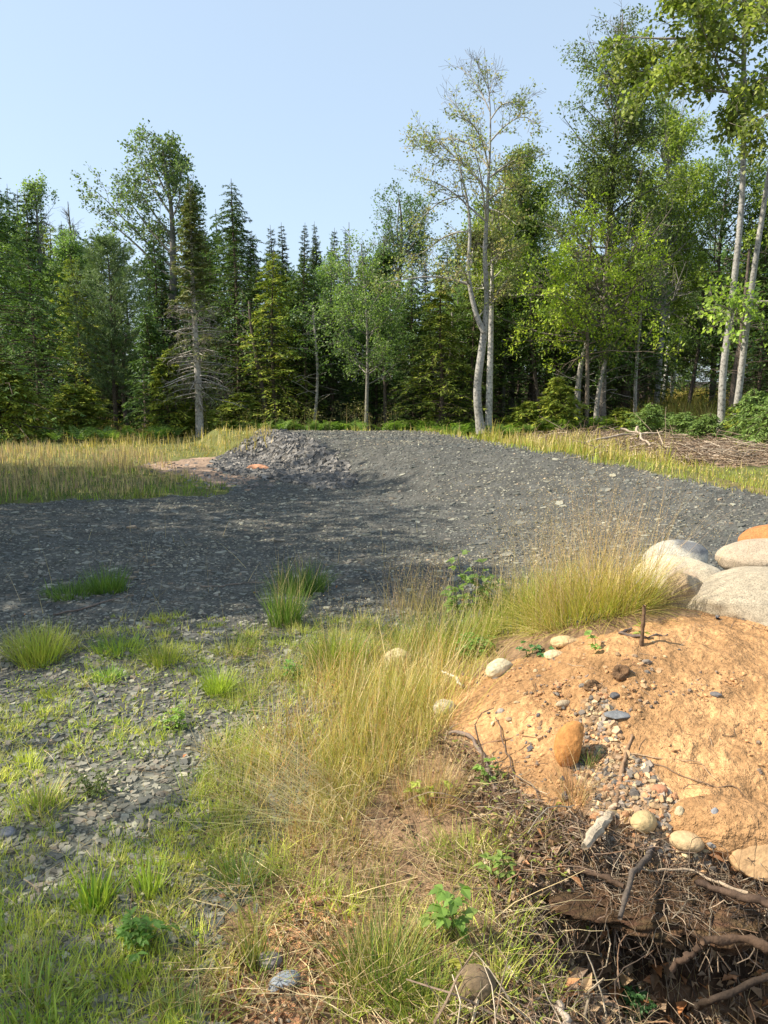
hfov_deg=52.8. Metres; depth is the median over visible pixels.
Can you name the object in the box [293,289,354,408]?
hemlock
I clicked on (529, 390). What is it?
tree
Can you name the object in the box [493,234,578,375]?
hemlock
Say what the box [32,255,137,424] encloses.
hemlock
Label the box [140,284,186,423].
spruce
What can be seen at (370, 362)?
hemlock
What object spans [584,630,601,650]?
seedling
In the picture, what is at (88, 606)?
stick
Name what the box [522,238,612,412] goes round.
hemlock
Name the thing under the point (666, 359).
birch
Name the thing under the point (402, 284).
hemlock
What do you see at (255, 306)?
hemlock
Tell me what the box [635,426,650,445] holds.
dead branch
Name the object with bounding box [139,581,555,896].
ridge grass
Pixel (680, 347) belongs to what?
birch
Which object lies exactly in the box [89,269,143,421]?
spruce
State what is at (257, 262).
spruce
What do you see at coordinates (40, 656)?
grass tuft
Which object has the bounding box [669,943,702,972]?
root
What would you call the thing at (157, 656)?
grass tuft
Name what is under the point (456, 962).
leafy weed
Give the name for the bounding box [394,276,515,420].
young maple
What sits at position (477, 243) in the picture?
crooked tree
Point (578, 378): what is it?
tree
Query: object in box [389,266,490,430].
hemlock
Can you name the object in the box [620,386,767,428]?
clearing grass
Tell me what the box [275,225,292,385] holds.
spruce
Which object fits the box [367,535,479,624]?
grass tuft
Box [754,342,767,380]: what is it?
hemlock
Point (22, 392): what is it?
young hemlock
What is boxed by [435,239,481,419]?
spruce
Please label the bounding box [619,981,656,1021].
cinquefoil
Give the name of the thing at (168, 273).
hemlock
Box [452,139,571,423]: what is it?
maple
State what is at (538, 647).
leafy weed
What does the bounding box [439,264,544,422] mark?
hemlock
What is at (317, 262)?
spruce
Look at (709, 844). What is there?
cobble
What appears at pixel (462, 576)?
raspberry cane
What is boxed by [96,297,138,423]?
spruce
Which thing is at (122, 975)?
grass
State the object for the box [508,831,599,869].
sod lump
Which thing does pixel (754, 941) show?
cut root
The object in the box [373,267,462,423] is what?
hemlock
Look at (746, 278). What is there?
tree
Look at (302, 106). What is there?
sky
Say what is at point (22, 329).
hemlock
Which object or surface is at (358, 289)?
hemlock
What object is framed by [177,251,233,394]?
hemlock
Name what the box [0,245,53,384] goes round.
hemlock
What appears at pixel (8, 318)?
hemlock
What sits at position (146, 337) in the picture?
young hemlock
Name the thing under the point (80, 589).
grass tuft
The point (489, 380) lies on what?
birch
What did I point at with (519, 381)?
tree
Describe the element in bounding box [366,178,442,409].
poplar
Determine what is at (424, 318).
hemlock
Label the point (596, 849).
dead twigs
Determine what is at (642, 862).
root
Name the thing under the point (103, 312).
spruce
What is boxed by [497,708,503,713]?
cobble
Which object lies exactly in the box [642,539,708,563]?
boulder
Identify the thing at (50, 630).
grass tuft
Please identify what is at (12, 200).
hemlock
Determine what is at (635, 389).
tree
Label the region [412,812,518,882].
grass tuft
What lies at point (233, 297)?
hemlock
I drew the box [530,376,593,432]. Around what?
young hemlock
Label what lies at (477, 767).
leafy weed
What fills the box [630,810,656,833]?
cobble
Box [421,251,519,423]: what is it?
hemlock
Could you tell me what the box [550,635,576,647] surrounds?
rock
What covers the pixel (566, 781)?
grass tuft
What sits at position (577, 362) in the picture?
spruce
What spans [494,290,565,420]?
tree
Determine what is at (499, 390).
spruce
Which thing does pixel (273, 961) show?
rock
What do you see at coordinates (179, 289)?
spruce
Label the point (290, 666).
leafy weed
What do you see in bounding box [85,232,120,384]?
hemlock
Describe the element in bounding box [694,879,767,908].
root
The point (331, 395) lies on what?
spruce
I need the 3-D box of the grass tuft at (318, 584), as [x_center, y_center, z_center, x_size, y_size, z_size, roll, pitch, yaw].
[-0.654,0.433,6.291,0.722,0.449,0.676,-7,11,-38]
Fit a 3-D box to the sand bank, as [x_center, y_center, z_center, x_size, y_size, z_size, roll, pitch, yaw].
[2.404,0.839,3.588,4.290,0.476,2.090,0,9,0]
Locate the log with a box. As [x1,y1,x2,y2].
[584,433,634,444]
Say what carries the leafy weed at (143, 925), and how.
on the gravel pad
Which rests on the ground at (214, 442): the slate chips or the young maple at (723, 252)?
the young maple at (723, 252)
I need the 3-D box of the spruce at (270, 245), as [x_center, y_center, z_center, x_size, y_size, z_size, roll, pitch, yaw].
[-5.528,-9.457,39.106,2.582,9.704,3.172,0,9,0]
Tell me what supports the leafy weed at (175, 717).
on the gravel pad
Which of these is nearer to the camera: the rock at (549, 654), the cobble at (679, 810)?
the cobble at (679, 810)
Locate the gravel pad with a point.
(446, 455)
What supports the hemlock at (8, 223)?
on the ground at (214, 442)
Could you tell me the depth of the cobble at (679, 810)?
2.70 m
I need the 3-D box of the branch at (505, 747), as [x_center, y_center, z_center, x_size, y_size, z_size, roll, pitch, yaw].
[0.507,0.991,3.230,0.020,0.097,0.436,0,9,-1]
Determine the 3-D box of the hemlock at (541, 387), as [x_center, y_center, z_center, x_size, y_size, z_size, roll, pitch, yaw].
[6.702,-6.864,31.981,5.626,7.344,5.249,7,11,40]
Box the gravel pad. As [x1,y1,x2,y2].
[0,423,767,1022]
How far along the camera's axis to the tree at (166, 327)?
27.49 m
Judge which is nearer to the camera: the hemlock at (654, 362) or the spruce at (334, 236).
the hemlock at (654, 362)
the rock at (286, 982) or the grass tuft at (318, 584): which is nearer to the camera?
the rock at (286, 982)
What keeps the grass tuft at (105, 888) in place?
on the gravel pad
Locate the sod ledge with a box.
[541,865,767,955]
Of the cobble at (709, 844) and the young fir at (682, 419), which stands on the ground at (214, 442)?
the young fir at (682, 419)
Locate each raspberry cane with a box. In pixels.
[419,907,477,943]
[426,883,471,944]
[440,549,492,624]
[468,569,505,617]
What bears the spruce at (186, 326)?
on the ground at (214, 442)
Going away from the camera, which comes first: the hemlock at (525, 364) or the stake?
the stake
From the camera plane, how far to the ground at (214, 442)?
2.69 m
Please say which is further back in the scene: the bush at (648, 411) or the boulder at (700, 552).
the bush at (648, 411)
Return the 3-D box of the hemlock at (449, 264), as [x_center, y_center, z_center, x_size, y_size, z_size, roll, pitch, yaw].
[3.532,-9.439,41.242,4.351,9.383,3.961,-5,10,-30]
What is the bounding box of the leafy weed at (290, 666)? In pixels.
[281,659,303,678]
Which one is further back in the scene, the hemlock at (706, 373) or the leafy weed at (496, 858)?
the hemlock at (706, 373)
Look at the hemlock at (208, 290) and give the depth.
29.41 m
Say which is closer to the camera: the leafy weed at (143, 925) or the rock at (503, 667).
the leafy weed at (143, 925)
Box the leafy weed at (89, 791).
[69,760,114,798]
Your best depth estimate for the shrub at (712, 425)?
19.96 m
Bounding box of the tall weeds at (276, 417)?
[2,397,401,435]
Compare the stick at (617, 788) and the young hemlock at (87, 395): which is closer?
the stick at (617, 788)
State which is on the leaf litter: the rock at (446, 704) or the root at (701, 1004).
the root at (701, 1004)
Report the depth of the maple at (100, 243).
25.56 m
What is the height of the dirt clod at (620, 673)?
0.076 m
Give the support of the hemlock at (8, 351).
on the ground at (214, 442)
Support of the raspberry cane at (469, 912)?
on the ground at (214, 442)
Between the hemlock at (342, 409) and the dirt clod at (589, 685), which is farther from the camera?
the hemlock at (342, 409)
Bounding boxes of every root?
[548,854,624,888]
[617,848,654,919]
[619,865,748,893]
[635,844,654,866]
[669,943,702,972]
[685,973,767,1012]
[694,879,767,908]
[699,934,767,953]
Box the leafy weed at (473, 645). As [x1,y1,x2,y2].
[454,632,497,659]
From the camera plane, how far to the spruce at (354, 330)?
34.51 m
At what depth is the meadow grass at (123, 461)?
15.17 m
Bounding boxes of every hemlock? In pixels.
[0,178,108,444]
[0,188,22,391]
[0,206,49,358]
[0,222,112,432]
[0,244,39,386]
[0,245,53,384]
[0,262,72,415]
[0,307,26,420]
[0,357,59,442]
[20,225,96,406]
[24,382,127,437]
[31,265,140,419]
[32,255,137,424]
[46,223,135,404]
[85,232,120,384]
[102,244,216,412]
[103,251,161,400]
[117,236,207,421]
[118,309,186,436]
[135,348,208,437]
[156,257,250,421]
[161,225,246,418]
[170,232,246,411]
[175,401,224,436]
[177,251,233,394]
[182,183,297,421]
[204,226,281,416]
[207,391,290,430]
[209,209,232,389]
[217,267,301,423]
[224,200,249,370]
[227,248,327,430]
[231,256,326,417]
[249,266,349,424]
[255,257,356,426]
[261,262,301,410]
[269,315,341,424]
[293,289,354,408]
[294,251,370,421]
[336,289,393,412]
[340,262,407,421]
[340,300,416,427]
[342,261,389,403]
[343,251,426,418]
[372,300,483,425]
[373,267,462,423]
[380,260,414,402]
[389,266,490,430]
[391,242,474,394]
[391,293,449,412]
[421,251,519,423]
[432,249,470,408]
[438,226,544,410]
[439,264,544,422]
[485,238,551,405]
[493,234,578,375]
[494,400,543,433]
[495,263,591,415]
[496,254,574,416]
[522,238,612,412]
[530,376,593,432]
[553,284,651,423]
[562,291,597,404]
[568,250,655,411]
[568,259,688,414]
[590,311,684,415]
[593,407,641,431]
[606,269,683,412]
[609,284,690,401]
[657,289,687,389]
[662,254,716,390]
[663,263,720,392]
[666,293,699,388]
[677,208,767,411]
[697,256,755,391]
[706,246,767,410]
[713,403,762,435]
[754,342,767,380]
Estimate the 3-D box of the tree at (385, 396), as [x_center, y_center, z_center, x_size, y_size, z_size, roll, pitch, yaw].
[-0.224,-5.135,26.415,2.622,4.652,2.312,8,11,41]
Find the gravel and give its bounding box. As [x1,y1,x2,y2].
[222,613,767,1023]
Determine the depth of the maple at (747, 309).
20.06 m
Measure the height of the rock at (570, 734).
0.193 m
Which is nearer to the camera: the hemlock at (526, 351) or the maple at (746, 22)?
the maple at (746, 22)
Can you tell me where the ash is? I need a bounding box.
[593,79,739,405]
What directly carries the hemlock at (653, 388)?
on the ground at (214, 442)
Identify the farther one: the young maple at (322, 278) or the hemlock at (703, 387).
the hemlock at (703, 387)
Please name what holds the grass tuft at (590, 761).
on the sand bank
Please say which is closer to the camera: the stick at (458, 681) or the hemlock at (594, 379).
the stick at (458, 681)
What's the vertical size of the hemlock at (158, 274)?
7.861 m
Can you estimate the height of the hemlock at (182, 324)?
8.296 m
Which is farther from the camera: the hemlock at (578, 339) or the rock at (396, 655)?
the hemlock at (578, 339)
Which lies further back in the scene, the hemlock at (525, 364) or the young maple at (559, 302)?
the hemlock at (525, 364)
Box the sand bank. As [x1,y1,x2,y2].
[442,613,767,865]
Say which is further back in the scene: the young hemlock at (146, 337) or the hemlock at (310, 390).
the hemlock at (310, 390)
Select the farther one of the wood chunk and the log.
the log
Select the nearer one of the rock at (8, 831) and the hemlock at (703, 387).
the rock at (8, 831)
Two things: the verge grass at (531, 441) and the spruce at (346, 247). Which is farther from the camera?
the spruce at (346, 247)
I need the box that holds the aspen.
[0,169,91,415]
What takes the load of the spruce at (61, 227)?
on the ground at (214, 442)
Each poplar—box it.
[70,118,222,411]
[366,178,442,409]
[366,235,416,414]
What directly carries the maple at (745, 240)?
on the ground at (214, 442)
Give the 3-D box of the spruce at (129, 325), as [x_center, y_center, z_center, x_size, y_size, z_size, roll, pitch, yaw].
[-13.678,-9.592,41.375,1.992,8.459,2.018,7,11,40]
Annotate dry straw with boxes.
[0,606,766,1023]
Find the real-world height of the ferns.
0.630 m
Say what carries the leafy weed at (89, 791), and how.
on the gravel pad
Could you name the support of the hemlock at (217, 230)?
on the ground at (214, 442)
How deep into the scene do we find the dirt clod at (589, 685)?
3.36 m
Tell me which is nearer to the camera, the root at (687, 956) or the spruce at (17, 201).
the root at (687, 956)
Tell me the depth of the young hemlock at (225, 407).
25.73 m
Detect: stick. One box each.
[53,594,133,614]
[200,582,265,586]
[440,670,463,687]
[597,803,619,841]
[612,734,633,803]
[630,753,714,778]
[635,754,746,798]
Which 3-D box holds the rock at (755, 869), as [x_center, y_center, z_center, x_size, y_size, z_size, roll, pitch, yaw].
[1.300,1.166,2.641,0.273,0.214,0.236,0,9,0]
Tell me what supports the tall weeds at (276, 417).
on the ground at (214, 442)
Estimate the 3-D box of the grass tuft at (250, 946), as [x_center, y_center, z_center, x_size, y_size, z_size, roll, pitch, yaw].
[-0.366,1.204,2.188,0.312,0.186,0.216,-2,9,-12]
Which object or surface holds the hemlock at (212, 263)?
on the ground at (214, 442)
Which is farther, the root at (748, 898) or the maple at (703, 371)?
the maple at (703, 371)
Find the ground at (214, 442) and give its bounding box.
[0,382,767,1023]
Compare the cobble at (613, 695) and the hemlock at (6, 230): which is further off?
the hemlock at (6, 230)
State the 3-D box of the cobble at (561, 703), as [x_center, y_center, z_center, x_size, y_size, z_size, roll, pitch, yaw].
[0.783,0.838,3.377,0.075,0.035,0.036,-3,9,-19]
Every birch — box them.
[41,205,107,403]
[459,197,539,432]
[657,301,688,401]
[669,269,710,397]
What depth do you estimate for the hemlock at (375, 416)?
28.71 m
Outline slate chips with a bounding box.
[0,428,767,1023]
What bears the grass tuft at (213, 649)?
on the gravel pad
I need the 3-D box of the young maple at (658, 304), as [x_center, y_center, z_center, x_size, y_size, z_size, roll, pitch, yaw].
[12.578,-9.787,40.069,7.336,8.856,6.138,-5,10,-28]
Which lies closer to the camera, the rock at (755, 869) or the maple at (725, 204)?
the rock at (755, 869)
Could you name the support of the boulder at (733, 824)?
on the sand bank
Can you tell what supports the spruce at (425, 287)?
on the ground at (214, 442)
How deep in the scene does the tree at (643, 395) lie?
30.55 m
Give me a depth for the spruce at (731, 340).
45.81 m
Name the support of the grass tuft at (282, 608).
on the gravel pad
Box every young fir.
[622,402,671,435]
[653,412,688,431]
[660,411,708,441]
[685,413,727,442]
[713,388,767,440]
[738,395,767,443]
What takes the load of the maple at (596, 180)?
on the ground at (214, 442)
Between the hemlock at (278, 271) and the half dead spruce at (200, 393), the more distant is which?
the hemlock at (278, 271)
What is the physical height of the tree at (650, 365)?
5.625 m
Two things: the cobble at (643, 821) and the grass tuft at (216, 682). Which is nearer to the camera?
the cobble at (643, 821)
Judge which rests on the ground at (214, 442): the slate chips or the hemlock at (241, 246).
the hemlock at (241, 246)
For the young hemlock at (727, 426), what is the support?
on the ground at (214, 442)
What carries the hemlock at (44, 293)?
on the ground at (214, 442)
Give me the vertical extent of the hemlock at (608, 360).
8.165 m
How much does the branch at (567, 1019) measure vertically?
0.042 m
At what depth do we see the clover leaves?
2.84 m
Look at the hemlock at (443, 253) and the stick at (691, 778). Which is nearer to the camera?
the stick at (691, 778)
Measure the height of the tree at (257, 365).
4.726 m
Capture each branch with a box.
[448,730,499,791]
[495,717,513,782]
[554,1000,571,1023]
[618,627,667,638]
[620,428,662,434]
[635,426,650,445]
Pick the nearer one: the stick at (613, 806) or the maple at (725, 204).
the stick at (613, 806)
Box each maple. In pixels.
[47,231,161,429]
[273,251,392,420]
[278,229,430,429]
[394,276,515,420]
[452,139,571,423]
[472,2,728,421]
[490,191,703,429]
[594,236,708,391]
[595,0,767,431]
[629,137,767,408]
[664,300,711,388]
[669,236,744,386]
[671,262,729,386]
[689,122,767,378]
[694,167,767,438]
[718,0,767,174]
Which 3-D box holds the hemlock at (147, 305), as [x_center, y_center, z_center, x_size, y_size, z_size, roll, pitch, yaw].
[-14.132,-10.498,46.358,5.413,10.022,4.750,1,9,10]
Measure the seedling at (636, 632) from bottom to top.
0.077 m
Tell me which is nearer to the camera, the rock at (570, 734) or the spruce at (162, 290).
the rock at (570, 734)
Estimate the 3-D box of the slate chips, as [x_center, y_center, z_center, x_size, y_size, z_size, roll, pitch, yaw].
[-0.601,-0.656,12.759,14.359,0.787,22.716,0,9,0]
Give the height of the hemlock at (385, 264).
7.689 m
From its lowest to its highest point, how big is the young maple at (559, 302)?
7.099 m
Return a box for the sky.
[0,0,767,381]
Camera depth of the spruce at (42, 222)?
54.99 m
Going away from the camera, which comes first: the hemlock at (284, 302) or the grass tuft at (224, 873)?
the grass tuft at (224, 873)
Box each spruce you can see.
[2,193,51,366]
[6,191,62,418]
[13,221,53,410]
[35,197,61,378]
[53,229,90,412]
[56,223,68,374]
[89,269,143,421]
[90,256,127,412]
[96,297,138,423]
[118,264,148,408]
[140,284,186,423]
[154,182,246,436]
[157,250,168,358]
[167,248,188,340]
[178,241,214,412]
[223,229,251,391]
[223,241,275,420]
[244,230,267,370]
[261,228,294,408]
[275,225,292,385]
[293,225,312,392]
[298,244,341,416]
[307,241,321,395]
[309,222,335,411]
[311,304,352,426]
[328,228,352,409]
[338,232,358,406]
[339,250,382,415]
[388,269,425,417]
[406,262,434,411]
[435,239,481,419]
[482,270,530,423]
[535,312,592,420]
[563,243,607,417]
[718,210,762,395]
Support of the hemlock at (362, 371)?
on the ground at (214, 442)
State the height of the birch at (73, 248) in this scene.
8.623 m
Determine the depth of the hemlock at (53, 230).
39.66 m
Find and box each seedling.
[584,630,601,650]
[632,622,650,634]
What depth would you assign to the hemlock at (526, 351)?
27.26 m
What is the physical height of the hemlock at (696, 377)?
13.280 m
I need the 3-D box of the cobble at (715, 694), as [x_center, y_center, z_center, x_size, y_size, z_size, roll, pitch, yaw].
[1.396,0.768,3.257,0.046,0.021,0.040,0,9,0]
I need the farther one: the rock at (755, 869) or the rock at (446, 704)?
the rock at (446, 704)
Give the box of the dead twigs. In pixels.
[369,619,767,1023]
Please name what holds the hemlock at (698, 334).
on the ground at (214, 442)
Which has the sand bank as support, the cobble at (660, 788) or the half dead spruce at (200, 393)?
the cobble at (660, 788)
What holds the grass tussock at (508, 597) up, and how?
on the ground at (214, 442)
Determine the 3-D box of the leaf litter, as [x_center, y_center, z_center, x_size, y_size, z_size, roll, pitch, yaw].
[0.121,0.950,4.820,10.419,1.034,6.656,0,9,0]
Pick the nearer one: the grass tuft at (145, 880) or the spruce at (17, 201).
the grass tuft at (145, 880)
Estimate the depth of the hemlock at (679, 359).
56.55 m
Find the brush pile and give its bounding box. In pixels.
[517,411,767,467]
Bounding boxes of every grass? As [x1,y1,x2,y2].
[0,417,275,503]
[0,507,767,1023]
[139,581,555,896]
[272,412,767,495]
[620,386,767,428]
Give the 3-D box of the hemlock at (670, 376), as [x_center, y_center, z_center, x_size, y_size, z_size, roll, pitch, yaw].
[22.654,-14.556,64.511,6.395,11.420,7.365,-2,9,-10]
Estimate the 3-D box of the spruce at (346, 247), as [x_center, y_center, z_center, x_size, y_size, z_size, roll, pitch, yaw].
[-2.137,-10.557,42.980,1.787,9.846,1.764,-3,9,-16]
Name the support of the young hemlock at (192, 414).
on the ground at (214, 442)
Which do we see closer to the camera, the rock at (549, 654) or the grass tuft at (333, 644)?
the rock at (549, 654)
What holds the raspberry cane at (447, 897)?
on the ground at (214, 442)
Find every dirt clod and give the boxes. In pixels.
[583,679,602,690]
[611,665,629,681]
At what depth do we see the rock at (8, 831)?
2.87 m
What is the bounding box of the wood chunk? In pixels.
[581,810,614,849]
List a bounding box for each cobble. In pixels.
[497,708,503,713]
[556,700,569,707]
[603,710,630,718]
[610,692,619,698]
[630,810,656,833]
[651,784,667,792]
[669,830,704,852]
[674,806,683,815]
[706,842,715,847]
[710,691,721,696]
[711,807,717,813]
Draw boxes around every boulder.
[632,555,719,587]
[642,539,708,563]
[658,572,702,607]
[669,795,767,860]
[685,566,767,625]
[715,538,767,569]
[738,524,767,540]
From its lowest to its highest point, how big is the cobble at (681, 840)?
0.065 m
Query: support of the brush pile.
on the ground at (214, 442)
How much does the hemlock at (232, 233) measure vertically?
9.235 m
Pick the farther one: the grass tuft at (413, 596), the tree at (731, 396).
the tree at (731, 396)
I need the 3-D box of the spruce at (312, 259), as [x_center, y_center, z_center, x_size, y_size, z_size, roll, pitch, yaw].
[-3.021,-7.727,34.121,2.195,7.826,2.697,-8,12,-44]
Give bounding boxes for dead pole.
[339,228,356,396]
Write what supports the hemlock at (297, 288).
on the ground at (214, 442)
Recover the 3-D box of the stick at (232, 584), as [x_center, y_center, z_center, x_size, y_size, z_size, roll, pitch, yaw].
[-1.281,0.616,6.557,0.551,0.025,0.049,-2,9,-11]
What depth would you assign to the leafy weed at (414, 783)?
3.02 m
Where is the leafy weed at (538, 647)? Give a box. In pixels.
[516,640,553,656]
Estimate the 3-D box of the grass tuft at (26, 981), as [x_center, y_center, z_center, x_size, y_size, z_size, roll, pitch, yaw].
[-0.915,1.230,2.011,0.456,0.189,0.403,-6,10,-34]
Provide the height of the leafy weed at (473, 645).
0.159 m
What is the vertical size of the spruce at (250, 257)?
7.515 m
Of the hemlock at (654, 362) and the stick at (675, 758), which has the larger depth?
the hemlock at (654, 362)
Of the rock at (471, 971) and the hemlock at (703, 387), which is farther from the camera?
the hemlock at (703, 387)
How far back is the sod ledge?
2.45 m
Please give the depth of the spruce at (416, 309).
30.72 m
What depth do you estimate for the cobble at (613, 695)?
3.27 m
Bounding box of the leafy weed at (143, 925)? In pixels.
[115,906,180,962]
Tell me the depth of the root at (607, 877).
2.56 m
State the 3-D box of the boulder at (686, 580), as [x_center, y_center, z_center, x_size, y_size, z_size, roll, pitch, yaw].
[1.687,0.488,4.354,0.262,0.318,0.267,0,9,0]
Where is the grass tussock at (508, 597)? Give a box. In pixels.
[442,493,614,637]
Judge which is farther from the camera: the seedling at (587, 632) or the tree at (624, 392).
the tree at (624, 392)
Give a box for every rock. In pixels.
[0,826,16,837]
[247,464,268,468]
[258,951,281,969]
[268,970,300,992]
[380,648,412,666]
[433,699,455,714]
[453,963,497,1009]
[485,658,512,678]
[544,649,561,659]
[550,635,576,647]
[554,721,583,766]
[728,845,767,883]
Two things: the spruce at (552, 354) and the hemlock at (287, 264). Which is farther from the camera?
the hemlock at (287, 264)
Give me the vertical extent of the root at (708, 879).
0.039 m
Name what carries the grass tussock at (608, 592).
on the ground at (214, 442)
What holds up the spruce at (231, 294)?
on the ground at (214, 442)
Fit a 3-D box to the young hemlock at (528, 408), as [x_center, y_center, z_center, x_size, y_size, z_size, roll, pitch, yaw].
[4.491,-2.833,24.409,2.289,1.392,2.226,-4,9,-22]
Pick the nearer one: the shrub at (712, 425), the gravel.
the gravel
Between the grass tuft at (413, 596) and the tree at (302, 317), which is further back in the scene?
the tree at (302, 317)
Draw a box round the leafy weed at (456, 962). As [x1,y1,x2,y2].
[444,958,491,990]
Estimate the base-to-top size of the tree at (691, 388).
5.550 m
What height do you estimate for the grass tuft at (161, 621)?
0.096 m
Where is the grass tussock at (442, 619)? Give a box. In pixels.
[370,554,522,666]
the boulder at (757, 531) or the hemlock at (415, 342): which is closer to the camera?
the boulder at (757, 531)
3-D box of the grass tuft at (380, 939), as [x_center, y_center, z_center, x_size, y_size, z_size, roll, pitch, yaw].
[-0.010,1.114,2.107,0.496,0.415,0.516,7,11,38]
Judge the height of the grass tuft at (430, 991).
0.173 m
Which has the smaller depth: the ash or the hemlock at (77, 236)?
the ash
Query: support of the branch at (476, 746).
on the sand bank
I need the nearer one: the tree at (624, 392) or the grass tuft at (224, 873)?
the grass tuft at (224, 873)
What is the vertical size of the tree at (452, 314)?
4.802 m
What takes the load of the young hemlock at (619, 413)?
on the ground at (214, 442)
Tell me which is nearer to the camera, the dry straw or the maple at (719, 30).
the dry straw
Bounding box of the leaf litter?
[6,548,767,1023]
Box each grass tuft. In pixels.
[0,615,99,670]
[0,618,86,669]
[0,760,97,824]
[0,925,111,1023]
[35,575,99,601]
[60,857,139,914]
[74,562,132,594]
[80,626,157,659]
[86,660,127,687]
[119,843,185,900]
[123,967,258,1023]
[129,633,203,671]
[148,611,172,624]
[172,817,301,913]
[180,658,253,697]
[196,629,255,658]
[198,889,309,973]
[251,551,324,628]
[255,550,341,596]
[277,842,476,1023]
[281,591,389,669]
[344,936,510,1023]
[350,674,515,818]
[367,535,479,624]
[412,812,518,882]
[523,740,619,817]
[579,748,606,768]
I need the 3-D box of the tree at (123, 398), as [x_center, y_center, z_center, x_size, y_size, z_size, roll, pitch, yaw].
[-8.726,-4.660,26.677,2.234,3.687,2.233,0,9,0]
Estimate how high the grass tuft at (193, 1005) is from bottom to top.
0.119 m
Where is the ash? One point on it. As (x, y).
(673, 145)
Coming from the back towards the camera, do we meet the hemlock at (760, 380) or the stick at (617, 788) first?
the hemlock at (760, 380)
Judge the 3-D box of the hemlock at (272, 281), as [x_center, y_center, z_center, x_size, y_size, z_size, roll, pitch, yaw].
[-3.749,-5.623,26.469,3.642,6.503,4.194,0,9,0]
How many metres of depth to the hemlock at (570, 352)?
39.59 m
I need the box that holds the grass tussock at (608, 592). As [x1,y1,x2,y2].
[467,461,742,655]
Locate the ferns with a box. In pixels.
[9,416,660,440]
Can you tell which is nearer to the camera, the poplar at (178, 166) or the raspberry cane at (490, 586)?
the raspberry cane at (490, 586)
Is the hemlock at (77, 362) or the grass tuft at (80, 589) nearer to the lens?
the grass tuft at (80, 589)
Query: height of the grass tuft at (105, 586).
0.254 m
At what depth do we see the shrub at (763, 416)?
17.99 m
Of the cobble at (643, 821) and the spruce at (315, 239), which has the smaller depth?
the cobble at (643, 821)
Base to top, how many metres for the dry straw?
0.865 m
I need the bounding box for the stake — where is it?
[639,605,645,646]
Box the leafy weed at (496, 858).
[474,846,516,883]
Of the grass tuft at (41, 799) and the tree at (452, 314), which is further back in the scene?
the tree at (452, 314)
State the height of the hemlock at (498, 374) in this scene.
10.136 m
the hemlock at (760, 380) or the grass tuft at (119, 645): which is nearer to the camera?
the grass tuft at (119, 645)
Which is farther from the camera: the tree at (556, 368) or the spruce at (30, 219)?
the spruce at (30, 219)
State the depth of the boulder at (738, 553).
5.52 m
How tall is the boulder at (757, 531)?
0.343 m
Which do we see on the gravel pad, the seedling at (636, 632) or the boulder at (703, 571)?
the boulder at (703, 571)
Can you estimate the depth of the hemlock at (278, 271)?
33.99 m
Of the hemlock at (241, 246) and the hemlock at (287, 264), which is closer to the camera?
the hemlock at (287, 264)
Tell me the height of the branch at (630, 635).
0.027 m
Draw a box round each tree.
[94,324,157,427]
[116,309,175,427]
[212,292,289,421]
[279,292,350,420]
[343,292,411,428]
[368,47,551,433]
[418,294,482,416]
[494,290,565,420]
[494,305,522,418]
[502,277,551,421]
[506,268,530,406]
[520,257,580,414]
[549,308,622,425]
[578,317,651,427]
[596,301,659,417]
[604,270,673,418]
[624,297,673,401]
[631,303,671,407]
[669,282,724,406]
[691,239,767,404]
[695,268,767,429]
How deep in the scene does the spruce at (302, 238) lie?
40.41 m
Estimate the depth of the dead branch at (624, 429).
18.06 m
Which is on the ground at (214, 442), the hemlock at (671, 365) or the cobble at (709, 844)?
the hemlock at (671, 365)
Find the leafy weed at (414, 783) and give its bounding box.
[403,779,451,803]
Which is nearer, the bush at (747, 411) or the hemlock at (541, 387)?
the bush at (747, 411)
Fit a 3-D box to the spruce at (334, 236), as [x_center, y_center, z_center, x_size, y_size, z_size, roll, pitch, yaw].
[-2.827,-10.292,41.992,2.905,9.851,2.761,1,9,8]
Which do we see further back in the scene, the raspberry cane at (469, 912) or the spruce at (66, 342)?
the spruce at (66, 342)
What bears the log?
on the brush pile
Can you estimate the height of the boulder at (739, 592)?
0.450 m
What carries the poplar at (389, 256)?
on the ground at (214, 442)
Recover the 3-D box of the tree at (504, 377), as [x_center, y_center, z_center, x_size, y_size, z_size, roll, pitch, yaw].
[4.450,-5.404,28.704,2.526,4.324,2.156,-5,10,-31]
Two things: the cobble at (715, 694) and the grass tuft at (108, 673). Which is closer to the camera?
the cobble at (715, 694)
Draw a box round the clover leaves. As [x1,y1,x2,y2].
[0,628,580,1023]
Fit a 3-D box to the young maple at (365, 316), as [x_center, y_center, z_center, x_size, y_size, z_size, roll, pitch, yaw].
[-0.437,-5.815,24.669,4.962,6.591,4.116,-8,12,-43]
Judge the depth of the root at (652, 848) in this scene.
2.63 m
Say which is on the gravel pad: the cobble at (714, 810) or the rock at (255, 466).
the rock at (255, 466)
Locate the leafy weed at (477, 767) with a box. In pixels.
[472,757,502,785]
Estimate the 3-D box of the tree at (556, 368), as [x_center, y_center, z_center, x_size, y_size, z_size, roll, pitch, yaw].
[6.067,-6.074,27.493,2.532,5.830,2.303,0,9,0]
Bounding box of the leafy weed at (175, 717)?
[153,704,187,729]
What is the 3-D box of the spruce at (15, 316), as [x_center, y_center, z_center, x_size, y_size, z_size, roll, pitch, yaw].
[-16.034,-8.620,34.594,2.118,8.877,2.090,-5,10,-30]
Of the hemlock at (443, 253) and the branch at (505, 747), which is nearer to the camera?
the branch at (505, 747)
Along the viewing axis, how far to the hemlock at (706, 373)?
30.20 m

